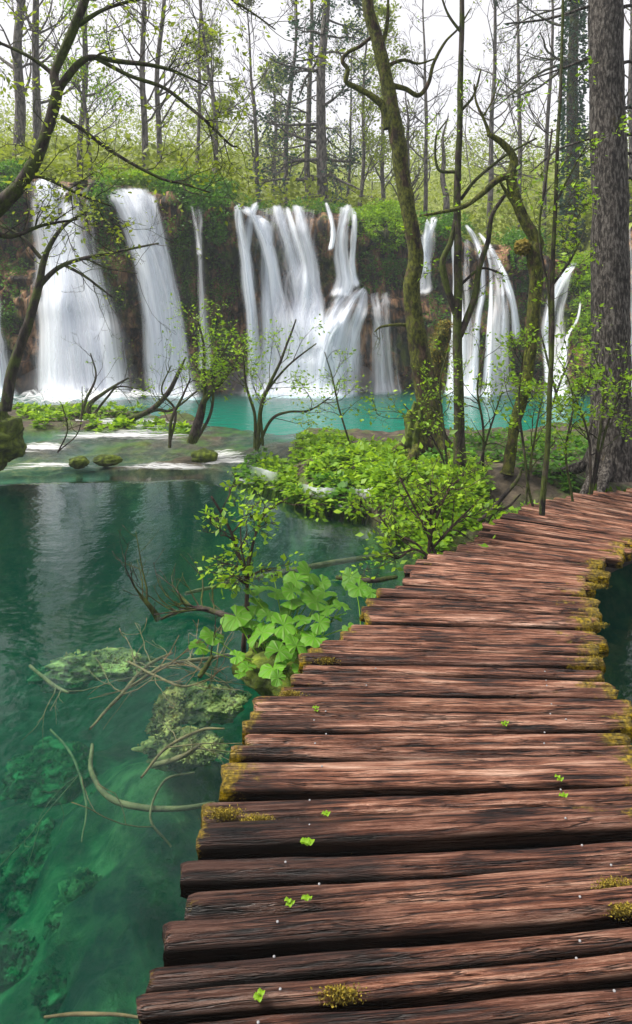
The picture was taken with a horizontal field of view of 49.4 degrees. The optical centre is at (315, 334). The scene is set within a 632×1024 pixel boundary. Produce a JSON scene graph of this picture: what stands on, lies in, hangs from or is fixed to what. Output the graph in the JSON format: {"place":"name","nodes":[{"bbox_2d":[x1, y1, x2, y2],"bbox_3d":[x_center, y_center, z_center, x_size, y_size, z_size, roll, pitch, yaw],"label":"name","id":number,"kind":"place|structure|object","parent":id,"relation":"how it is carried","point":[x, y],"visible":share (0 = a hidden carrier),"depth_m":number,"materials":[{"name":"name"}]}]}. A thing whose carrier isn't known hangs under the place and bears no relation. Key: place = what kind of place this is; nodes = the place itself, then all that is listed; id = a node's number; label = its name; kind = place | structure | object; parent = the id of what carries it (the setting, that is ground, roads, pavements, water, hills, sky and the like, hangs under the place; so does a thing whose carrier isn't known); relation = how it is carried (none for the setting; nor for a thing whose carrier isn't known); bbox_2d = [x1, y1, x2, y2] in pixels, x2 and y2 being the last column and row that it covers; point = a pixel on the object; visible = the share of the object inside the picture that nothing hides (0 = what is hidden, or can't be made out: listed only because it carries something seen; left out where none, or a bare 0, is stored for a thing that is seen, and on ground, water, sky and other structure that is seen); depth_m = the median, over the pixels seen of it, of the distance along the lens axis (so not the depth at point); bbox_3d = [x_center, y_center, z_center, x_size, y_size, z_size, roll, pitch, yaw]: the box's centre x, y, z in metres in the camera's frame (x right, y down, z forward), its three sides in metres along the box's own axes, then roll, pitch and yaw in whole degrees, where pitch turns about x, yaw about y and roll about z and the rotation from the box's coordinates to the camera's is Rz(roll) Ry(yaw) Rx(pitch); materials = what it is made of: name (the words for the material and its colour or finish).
{"place":"outdoors","nodes":[
{"label":"outdoors","id":0,"kind":"place"},
{"bbox_2d":[0,473,422,558],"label":"shoreline","id":1,"kind":"structure","parent":0,"point":[267,493],"depth_m":9.03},
{"bbox_2d":[0,411,26,470],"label":"mossy boulder","id":2,"kind":"object","parent":1,"relation":"on","point":[13,445],"visible":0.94,"depth_m":9.23,"materials":[{"name":"stone"}]},
{"bbox_2d":[0,178,207,411],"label":"leaning tree","id":3,"kind":"object","parent":2,"relation":"on","point":[12,369],"visible":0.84,"depth_m":9.27,"materials":[{"name":"brown plant"}]},
{"bbox_2d":[27,663,91,693],"bbox_3d":[-2.001,2.721,5.461,0.512,0.202,0.470,0,0,0],"label":"weed mound","id":4,"kind":"object","parent":1,"relation":"in","point":[36,679],"visible":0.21,"depth_m":5.32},
{"bbox_2d":[43,647,160,683],"bbox_3d":[-1.504,2.328,4.865,0.818,0.172,0.388,0,0,0],"label":"weed mound","id":5,"kind":"object","parent":1,"relation":"in","point":[70,669],"visible":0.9,"depth_m":4.77,"materials":[{"name":"plant"}]},
{"bbox_2d":[88,743,213,811],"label":"sunken branch","id":6,"kind":"object","parent":1,"relation":"in","point":[105,794],"visible":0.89,"depth_m":3.16,"materials":[{"name":"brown wood"}]},
{"bbox_2d":[87,618,229,729],"bbox_3d":[-1.119,2.063,4.168,0.909,0.495,1.048,0,0,27],"label":"sunken branch","id":7,"kind":"object","parent":1,"relation":"in","point":[132,681],"visible":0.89,"depth_m":4.21,"materials":[{"name":"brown wood"}]},
{"bbox_2d":[145,680,189,736],"bbox_3d":[-0.874,2.260,4.117,0.238,0.170,0.622,0,0,0],"label":"weed mound","id":8,"kind":"object","parent":1,"relation":"in","point":[165,712],"visible":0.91,"depth_m":4.05,"materials":[{"name":"plant"}]},
{"bbox_2d":[89,626,247,728],"bbox_3d":[-0.781,1.975,3.982,0.913,0.443,0.786,0,0,0],"label":"sunken branch","id":9,"kind":"object","parent":1,"relation":"on","point":[161,678],"visible":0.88,"depth_m":4.00,"materials":[{"name":"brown wood"}]},
{"bbox_2d":[0,0,344,275],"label":"overhanging tree","id":10,"kind":"object","parent":1,"relation":"on","point":[13,191],"visible":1,"depth_m":6.46,"materials":[{"name":"green plant"}]},
{"bbox_2d":[122,549,235,619],"bbox_3d":[-0.930,1.750,4.752,0.625,0.449,0.848,0,0,-39],"label":"driftwood","id":11,"kind":"object","parent":1,"relation":"on","point":[201,607],"visible":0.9,"depth_m":4.78,"materials":[{"name":"wood"}]},
{"bbox_2d":[129,593,242,692],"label":"sunken branch","id":12,"kind":"object","parent":1,"relation":"in","point":[188,660],"visible":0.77,"depth_m":4.32,"materials":[{"name":"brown wood"}]},
{"bbox_2d":[154,681,252,727],"bbox_3d":[-0.706,2.278,4.245,0.607,0.142,0.465,0,0,0],"label":"weed mound","id":13,"kind":"object","parent":1,"relation":"in","point":[207,707],"visible":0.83,"depth_m":4.18,"materials":[{"name":"plant"}]},
{"bbox_2d":[188,561,353,686],"bbox_3d":[-0.198,1.723,4.107,1.006,0.450,0.805,0,0,-44],"label":"butterbur","id":14,"kind":"object","parent":1,"relation":"on","point":[290,635],"visible":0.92,"depth_m":4.06,"materials":[{"name":"green plant"}]},
{"bbox_2d":[231,633,318,695],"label":"tussock","id":15,"kind":"object","parent":1,"relation":"on","point":[252,679],"visible":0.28,"depth_m":3.84,"materials":[{"name":"plant"}]},
{"bbox_2d":[194,464,341,652],"bbox_3d":[-0.299,1.428,4.268,0.929,1.217,0.527,0,0,0],"label":"waterside shrub","id":16,"kind":"object","parent":15,"relation":"on","point":[246,569],"visible":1,"depth_m":4.27,"materials":[{"name":"green plant"}]},
{"bbox_2d":[185,552,389,594],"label":"sunken branch","id":17,"kind":"object","parent":1,"relation":"in","point":[317,565],"visible":0.61,"depth_m":6.25,"materials":[{"name":"brown wood"}]},
{"bbox_2d":[341,567,376,624],"bbox_3d":[0.293,1.789,4.644,0.226,0.329,0.364,0,0,-35],"label":"butterbur","id":18,"kind":"object","parent":1,"relation":"on","point":[363,590],"visible":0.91,"depth_m":4.61,"materials":[{"name":"green plant"}]},
{"bbox_2d":[0,388,589,438],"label":"lake water","id":19,"kind":"structure","parent":0,"point":[270,400],"depth_m":17.06,"materials":[{"name":"liquid"}]},
{"bbox_2d":[14,387,175,402],"bbox_3d":[-6.223,1.516,18.156,6.577,0.343,4.327,0,0,-5],"label":"foam patch","id":20,"kind":"object","parent":19,"relation":"on","point":[62,398],"visible":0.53,"depth_m":17.95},
{"bbox_2d":[0,0,629,184],"label":"sky","id":21,"kind":"structure","parent":0,"point":[438,27],"materials":[{"name":"white"}]},
{"bbox_2d":[0,402,631,1023],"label":"ground","id":22,"kind":"structure","parent":0,"point":[64,580],"depth_m":7.66,"materials":[{"name":"liquid"}]},
{"bbox_2d":[0,928,38,989],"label":"weed mound","id":23,"kind":"object","parent":22,"relation":"on","point":[16,958],"visible":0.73,"depth_m":3.16,"materials":[{"name":"plant"}]},
{"bbox_2d":[0,816,54,918],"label":"weed mound","id":24,"kind":"object","parent":22,"relation":"on","point":[19,876],"visible":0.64,"depth_m":3.67,"materials":[{"name":"plant"}]},
{"bbox_2d":[0,736,97,808],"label":"weed mound","id":25,"kind":"object","parent":22,"relation":"on","point":[49,766],"visible":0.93,"depth_m":4.47,"materials":[{"name":"plant"}]},
{"bbox_2d":[30,964,69,1021],"bbox_3d":[-1.055,2.867,3.009,0.379,0.200,0.310,0,0,0],"label":"weed mound","id":26,"kind":"object","parent":22,"relation":"on","point":[49,992],"visible":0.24,"depth_m":2.96,"materials":[{"name":"plant"}]},
{"bbox_2d":[12,400,101,428],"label":"ground cover","id":27,"kind":"object","parent":22,"relation":"on","point":[36,415],"visible":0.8,"depth_m":13.80,"materials":[{"name":"green plant"}]},
{"bbox_2d":[42,867,102,939],"bbox_3d":[-1.061,2.759,3.300,0.444,0.294,0.460,0,0,0],"label":"weed mound","id":28,"kind":"object","parent":22,"relation":"on","point":[79,882],"visible":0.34,"depth_m":3.29,"materials":[{"name":"plant"}]},
{"bbox_2d":[60,331,149,419],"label":"bare shrub","id":29,"kind":"object","parent":22,"relation":"on","point":[92,401],"visible":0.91,"depth_m":13.61,"materials":[{"name":"brown plant"}]},
{"bbox_2d":[83,400,192,436],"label":"ground cover","id":30,"kind":"object","parent":22,"relation":"on","point":[121,419],"visible":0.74,"depth_m":12.62,"materials":[{"name":"green plant"}]},
{"bbox_2d":[127,356,225,427],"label":"bare shrub","id":31,"kind":"object","parent":22,"relation":"on","point":[151,409],"visible":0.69,"depth_m":13.06,"materials":[{"name":"brown plant"}]},
{"bbox_2d":[131,725,229,772],"bbox_3d":[-0.742,2.277,3.791,0.556,0.171,0.357,0,0,0],"label":"weed mound","id":32,"kind":"object","parent":22,"relation":"on","point":[193,760],"visible":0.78,"depth_m":3.73,"materials":[{"name":"plant"}]},
{"bbox_2d":[137,330,232,447],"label":"bare shrub","id":33,"kind":"object","parent":22,"relation":"on","point":[171,428],"visible":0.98,"depth_m":10.44,"materials":[{"name":"brown plant"}]},
{"bbox_2d":[167,292,257,443],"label":"shrub","id":34,"kind":"object","parent":22,"relation":"on","point":[196,432],"visible":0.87,"depth_m":10.53,"materials":[{"name":"green plant"}]},
{"bbox_2d":[182,314,371,450],"bbox_3d":[-0.563,0.692,10.007,2.802,1.994,1.593,0,0,0],"label":"shrub","id":35,"kind":"object","parent":22,"relation":"on","point":[258,441],"visible":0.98,"depth_m":9.99,"materials":[{"name":"green plant"}]},
{"bbox_2d":[250,452,303,497],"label":"ground cover","id":36,"kind":"object","parent":22,"relation":"on","point":[283,481],"visible":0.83,"depth_m":8.88,"materials":[{"name":"green plant"}]},
{"bbox_2d":[280,426,366,510],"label":"ground cover","id":37,"kind":"object","parent":22,"relation":"on","point":[332,456],"visible":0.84,"depth_m":8.83,"materials":[{"name":"green plant"}]},
{"bbox_2d":[341,436,417,515],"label":"ground cover","id":38,"kind":"object","parent":22,"relation":"on","point":[365,450],"visible":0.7,"depth_m":8.04,"materials":[{"name":"green plant"}]},
{"bbox_2d":[136,488,631,1023],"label":"boardwalk","id":39,"kind":"structure","parent":22,"relation":"on","point":[456,860],"depth_m":2.27,"materials":[{"name":"brown wood"}]},
{"bbox_2d":[499,0,630,515],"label":"sapling","id":40,"kind":"object","parent":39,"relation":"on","point":[551,326],"visible":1,"depth_m":5.95,"materials":[{"name":"green plant"}]},
{"bbox_2d":[327,0,481,466],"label":"mossy tree","id":41,"kind":"object","parent":22,"relation":"on","point":[414,324],"visible":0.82,"depth_m":8.92,"materials":[{"name":"green plant"}]},
{"bbox_2d":[360,338,469,471],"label":"leafy shrub","id":42,"kind":"object","parent":22,"relation":"on","point":[439,400],"visible":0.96,"depth_m":7.52,"materials":[{"name":"green plant"}]},
{"bbox_2d":[334,425,498,586],"bbox_3d":[0.813,1.361,5.405,1.392,1.275,0.901,0,0,0],"label":"waterside shrub","id":43,"kind":"object","parent":22,"relation":"on","point":[431,531],"visible":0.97,"depth_m":5.49,"materials":[{"name":"green plant"}]},
{"bbox_2d":[370,466,493,560],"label":"shrub","id":44,"kind":"object","parent":22,"relation":"on","point":[423,542],"visible":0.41,"depth_m":6.59,"materials":[{"name":"green plant"}]},
{"bbox_2d":[428,319,452,429],"bbox_3d":[1.678,0.670,9.489,0.531,1.837,0.458,0,0,0],"label":"mossy stump","id":45,"kind":"object","parent":22,"relation":"on","point":[443,332],"visible":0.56,"depth_m":9.41,"materials":[{"name":"green plant"}]},
{"bbox_2d":[394,453,496,541],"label":"ground cover","id":46,"kind":"object","parent":22,"relation":"on","point":[481,486],"visible":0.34,"depth_m":7.17,"materials":[{"name":"green plant"}]},
{"bbox_2d":[418,426,519,465],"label":"ground cover","id":47,"kind":"object","parent":22,"relation":"on","point":[475,439],"visible":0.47,"depth_m":9.14,"materials":[{"name":"green plant"}]},
{"bbox_2d":[417,0,536,469],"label":"forked tree","id":48,"kind":"object","parent":22,"relation":"on","point":[460,325],"visible":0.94,"depth_m":7.87,"materials":[{"name":"brown plant"}]},
{"bbox_2d":[397,57,561,474],"bbox_3d":[1.801,-0.751,7.624,1.807,4.615,0.535,0,0,0],"label":"crooked tree","id":49,"kind":"object","parent":22,"relation":"on","point":[533,256],"visible":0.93,"depth_m":7.60,"materials":[{"name":"brown plant"}]},
{"bbox_2d":[438,323,535,477],"bbox_3d":[1.905,0.723,7.747,1.147,1.801,0.681,0,0,0],"label":"leafy shrub","id":50,"kind":"object","parent":22,"relation":"on","point":[478,400],"visible":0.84,"depth_m":7.70,"materials":[{"name":"green plant"}]},
{"bbox_2d":[487,323,588,506],"bbox_3d":[2.123,0.755,6.430,0.981,1.724,0.920,0,0,0],"label":"leafy shrub","id":51,"kind":"object","parent":22,"relation":"on","point":[533,445],"visible":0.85,"depth_m":6.47,"materials":[{"name":"green plant"}]},
{"bbox_2d":[515,428,587,492],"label":"ground cover","id":52,"kind":"object","parent":22,"relation":"on","point":[578,442],"visible":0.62,"depth_m":8.53,"materials":[{"name":"green plant"}]},
{"bbox_2d":[509,312,611,501],"bbox_3d":[2.365,0.692,6.518,0.928,1.798,0.742,0,0,-31],"label":"leafy shrub","id":53,"kind":"object","parent":22,"relation":"on","point":[589,380],"visible":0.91,"depth_m":6.49,"materials":[{"name":"green plant"}]},
{"bbox_2d":[494,0,631,495],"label":"spruce tree","id":54,"kind":"object","parent":22,"relation":"on","point":[609,236],"visible":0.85,"depth_m":7.33,"materials":[{"name":"grey plant"}]},
{"bbox_2d":[520,303,631,493],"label":"leafy shrub","id":55,"kind":"object","parent":22,"relation":"on","point":[593,477],"visible":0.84,"depth_m":6.89,"materials":[{"name":"green plant"}]},
{"bbox_2d":[0,172,631,434],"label":"cliff","id":56,"kind":"structure","parent":0,"point":[394,345],"depth_m":21.29,"materials":[{"name":"stone"}]},
{"bbox_2d":[0,226,31,335],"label":"hanging moss","id":57,"kind":"object","parent":56,"relation":"attached to","point":[6,323],"visible":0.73,"depth_m":20.81,"materials":[{"name":"green plant"}]},
{"bbox_2d":[0,158,39,227],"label":"bush","id":58,"kind":"object","parent":56,"relation":"on","point":[5,168],"visible":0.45,"depth_m":21.44,"materials":[{"name":"green plant"}]},
{"bbox_2d":[34,180,126,399],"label":"waterfall","id":59,"kind":"structure","parent":56,"relation":"attached to","point":[65,368],"depth_m":19.21,"materials":[{"name":"liquid"}]},
{"bbox_2d":[87,210,132,347],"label":"hanging moss","id":60,"kind":"object","parent":56,"relation":"attached to","point":[106,240],"visible":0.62,"depth_m":20.33,"materials":[{"name":"green plant"}]},
{"bbox_2d":[91,162,213,190],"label":"bush","id":61,"kind":"object","parent":56,"relation":"on","point":[140,177],"visible":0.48,"depth_m":21.11,"materials":[{"name":"green plant"}]},
{"bbox_2d":[110,189,198,399],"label":"waterfall","id":62,"kind":"structure","parent":56,"relation":"attached to","point":[154,278],"depth_m":19.64,"materials":[{"name":"liquid"}]},
{"bbox_2d":[162,192,206,346],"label":"hanging moss","id":63,"kind":"object","parent":56,"relation":"attached to","point":[178,248],"visible":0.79,"depth_m":20.95,"materials":[{"name":"green plant"}]},
{"bbox_2d":[148,165,240,246],"bbox_3d":[-3.641,-3.943,21.404,2.986,2.576,2.580,0,0,0],"label":"ivy patch","id":64,"kind":"object","parent":56,"relation":"attached to","point":[214,197],"visible":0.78,"depth_m":20.62,"materials":[{"name":"green plant"}]},
{"bbox_2d":[204,233,239,359],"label":"hanging moss","id":65,"kind":"object","parent":56,"relation":"attached to","point":[219,286],"visible":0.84,"depth_m":21.37,"materials":[{"name":"green plant"}]},
{"bbox_2d":[235,203,289,396],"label":"waterfall","id":66,"kind":"structure","parent":56,"relation":"attached to","point":[272,289],"depth_m":20.21,"materials":[{"name":"liquid"}]},
{"bbox_2d":[233,193,350,216],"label":"bush","id":67,"kind":"object","parent":56,"relation":"on","point":[320,207],"visible":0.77,"depth_m":22.53,"materials":[{"name":"green plant"}]},
{"bbox_2d":[260,206,342,398],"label":"waterfall","id":68,"kind":"structure","parent":56,"relation":"attached to","point":[306,308],"depth_m":20.22,"materials":[{"name":"liquid"}]},
{"bbox_2d":[311,203,366,398],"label":"waterfall","id":69,"kind":"structure","parent":56,"relation":"on","point":[339,337],"depth_m":20.59,"materials":[{"name":"liquid"}]},
{"bbox_2d":[347,198,406,253],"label":"bush","id":70,"kind":"object","parent":56,"relation":"on","point":[379,214],"visible":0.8,"depth_m":22.11,"materials":[{"name":"green plant"}]},
{"bbox_2d":[355,249,407,295],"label":"bush","id":71,"kind":"object","parent":56,"relation":"on","point":[389,258],"visible":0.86,"depth_m":22.17,"materials":[{"name":"green plant"}]},
{"bbox_2d":[416,210,474,260],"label":"bush","id":72,"kind":"object","parent":56,"relation":"on","point":[446,220],"visible":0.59,"depth_m":22.45,"materials":[{"name":"green plant"}]},
{"bbox_2d":[445,226,484,396],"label":"waterfall","id":73,"kind":"structure","parent":56,"relation":"attached to","point":[471,387],"depth_m":20.43,"materials":[{"name":"liquid"}]},
{"bbox_2d":[421,255,542,372],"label":"hanging moss","id":74,"kind":"object","parent":56,"relation":"attached to","point":[486,301],"visible":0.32,"depth_m":21.45,"materials":[{"name":"green plant"}]},
{"bbox_2d":[479,233,519,396],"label":"waterfall","id":75,"kind":"structure","parent":56,"relation":"attached to","point":[491,346],"depth_m":20.52,"materials":[{"name":"liquid"}]},
{"bbox_2d":[494,225,550,304],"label":"bush","id":76,"kind":"object","parent":56,"relation":"on","point":[511,238],"visible":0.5,"depth_m":22.13,"materials":[{"name":"green plant"}]},
{"bbox_2d":[543,263,580,398],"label":"waterfall","id":77,"kind":"structure","parent":56,"relation":"attached to","point":[560,282],"depth_m":20.54,"materials":[{"name":"liquid"}]},
{"bbox_2d":[556,251,590,344],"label":"bush","id":78,"kind":"object","parent":56,"relation":"on","point":[587,318],"visible":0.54,"depth_m":21.17,"materials":[{"name":"green plant"}]},
{"bbox_2d":[12,134,631,263],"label":"hills","id":79,"kind":"structure","parent":0,"point":[586,247],"depth_m":50.34,"materials":[{"name":"green plant"}]},
{"bbox_2d":[0,0,57,167],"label":"leafy tree","id":80,"kind":"object","parent":79,"relation":"on","point":[20,105],"visible":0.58,"depth_m":25.08,"materials":[{"name":"green plant"}]},
{"bbox_2d":[25,0,106,166],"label":"leafy tree","id":81,"kind":"object","parent":79,"relation":"on","point":[37,123],"visible":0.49,"depth_m":25.84,"materials":[{"name":"green plant"}]},
{"bbox_2d":[8,0,146,179],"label":"bare tree","id":82,"kind":"object","parent":79,"relation":"on","point":[86,81],"visible":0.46,"depth_m":23.98,"materials":[{"name":"brown plant"}]},
{"bbox_2d":[39,0,140,178],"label":"leafy tree","id":83,"kind":"object","parent":79,"relation":"on","point":[94,87],"visible":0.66,"depth_m":22.84,"materials":[{"name":"green plant"}]},
{"bbox_2d":[80,0,211,190],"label":"leafy tree","id":84,"kind":"object","parent":79,"relation":"on","point":[143,102],"visible":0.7,"depth_m":23.52,"materials":[{"name":"green plant"}]},
{"bbox_2d":[109,0,223,171],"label":"leafy tree","id":85,"kind":"object","parent":79,"relation":"on","point":[158,111],"visible":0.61,"depth_m":25.56,"materials":[{"name":"green plant"}]},
{"bbox_2d":[156,0,232,171],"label":"bare tree","id":86,"kind":"object","parent":79,"relation":"on","point":[198,120],"visible":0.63,"depth_m":29.86,"materials":[{"name":"plant"}]},
{"bbox_2d":[185,18,242,171],"bbox_3d":[-5.458,-11.640,36.717,3.183,10.338,3.005,0,0,0],"label":"leafy tree","id":87,"kind":"object","parent":79,"relation":"on","point":[221,94],"visible":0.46,"depth_m":36.44,"materials":[{"name":"green plant"}]},
{"bbox_2d":[174,0,264,172],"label":"bare tree","id":88,"kind":"object","parent":79,"relation":"on","point":[212,95],"visible":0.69,"depth_m":26.70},
{"bbox_2d":[227,0,289,209],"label":"bare tree","id":89,"kind":"object","parent":79,"relation":"on","point":[255,155],"visible":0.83,"depth_m":25.79,"materials":[{"name":"grey plant"}]},
{"bbox_2d":[253,55,312,210],"bbox_3d":[-1.822,-11.444,38.887,3.472,9.182,2.987,0,0,-28],"label":"leafy tree","id":90,"kind":"object","parent":79,"relation":"on","point":[266,79],"visible":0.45,"depth_m":38.67,"materials":[{"name":"green plant"}]},
{"bbox_2d":[257,0,343,212],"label":"bare tree","id":91,"kind":"object","parent":79,"relation":"on","point":[286,128],"visible":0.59,"depth_m":29.33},
{"bbox_2d":[237,0,366,212],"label":"conifer tree","id":92,"kind":"object","parent":79,"relation":"on","point":[306,167],"visible":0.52,"depth_m":30.05,"materials":[{"name":"green plant"}]},
{"bbox_2d":[239,0,381,212],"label":"conifer tree","id":93,"kind":"object","parent":79,"relation":"on","point":[321,158],"visible":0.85,"depth_m":26.29,"materials":[{"name":"green plant"}]},
{"bbox_2d":[1,114,628,242],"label":"dull undergrowth","id":94,"kind":"object","parent":79,"relation":"on","point":[74,128],"visible":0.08,"depth_m":49.84,"materials":[{"name":"green plant"}]},
{"bbox_2d":[0,75,631,258],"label":"woodland undergrowth","id":95,"kind":"object","parent":79,"relation":"on","point":[49,157],"visible":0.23,"depth_m":39.02,"materials":[{"name":"plant"}]},
{"bbox_2d":[325,28,378,200],"bbox_3d":[1.614,-8.759,29.882,2.676,9.389,3.011,0,0,-28],"label":"leafy tree","id":96,"kind":"object","parent":79,"relation":"on","point":[349,134],"visible":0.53,"depth_m":29.83,"materials":[{"name":"green plant"}]},
{"bbox_2d":[326,0,412,212],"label":"leafy tree","id":97,"kind":"object","parent":79,"relation":"on","point":[370,107],"visible":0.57,"depth_m":27.31,"materials":[{"name":"green plant"}]},
{"bbox_2d":[327,0,423,201],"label":"leafy tree","id":98,"kind":"object","parent":79,"relation":"on","point":[383,163],"visible":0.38,"depth_m":31.22,"materials":[{"name":"green plant"}]},
{"bbox_2d":[382,91,431,202],"bbox_3d":[3.686,-6.869,28.301,2.069,6.518,2.189,0,0,0],"label":"tree","id":99,"kind":"object","parent":79,"relation":"on","point":[408,126],"visible":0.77,"depth_m":28.31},
{"bbox_2d":[386,0,466,227],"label":"bare tree","id":100,"kind":"object","parent":79,"relation":"on","point":[425,157],"visible":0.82,"depth_m":30.34,"materials":[{"name":"plant"}]},
{"bbox_2d":[455,0,546,242],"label":"leafy tree","id":101,"kind":"object","parent":79,"relation":"on","point":[495,46],"visible":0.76,"depth_m":26.86,"materials":[{"name":"green plant"}]},
{"bbox_2d":[464,0,566,226],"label":"bare tree","id":102,"kind":"object","parent":79,"relation":"on","point":[519,61],"visible":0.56,"depth_m":29.43,"materials":[{"name":"plant"}]},
{"bbox_2d":[462,0,587,253],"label":"leafy tree","id":103,"kind":"object","parent":79,"relation":"on","point":[546,129],"visible":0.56,"depth_m":26.45,"materials":[{"name":"green plant"}]},
{"bbox_2d":[479,0,631,259],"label":"ivy tree","id":104,"kind":"object","parent":79,"relation":"on","point":[575,26],"visible":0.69,"depth_m":24.12,"materials":[{"name":"green plant"}]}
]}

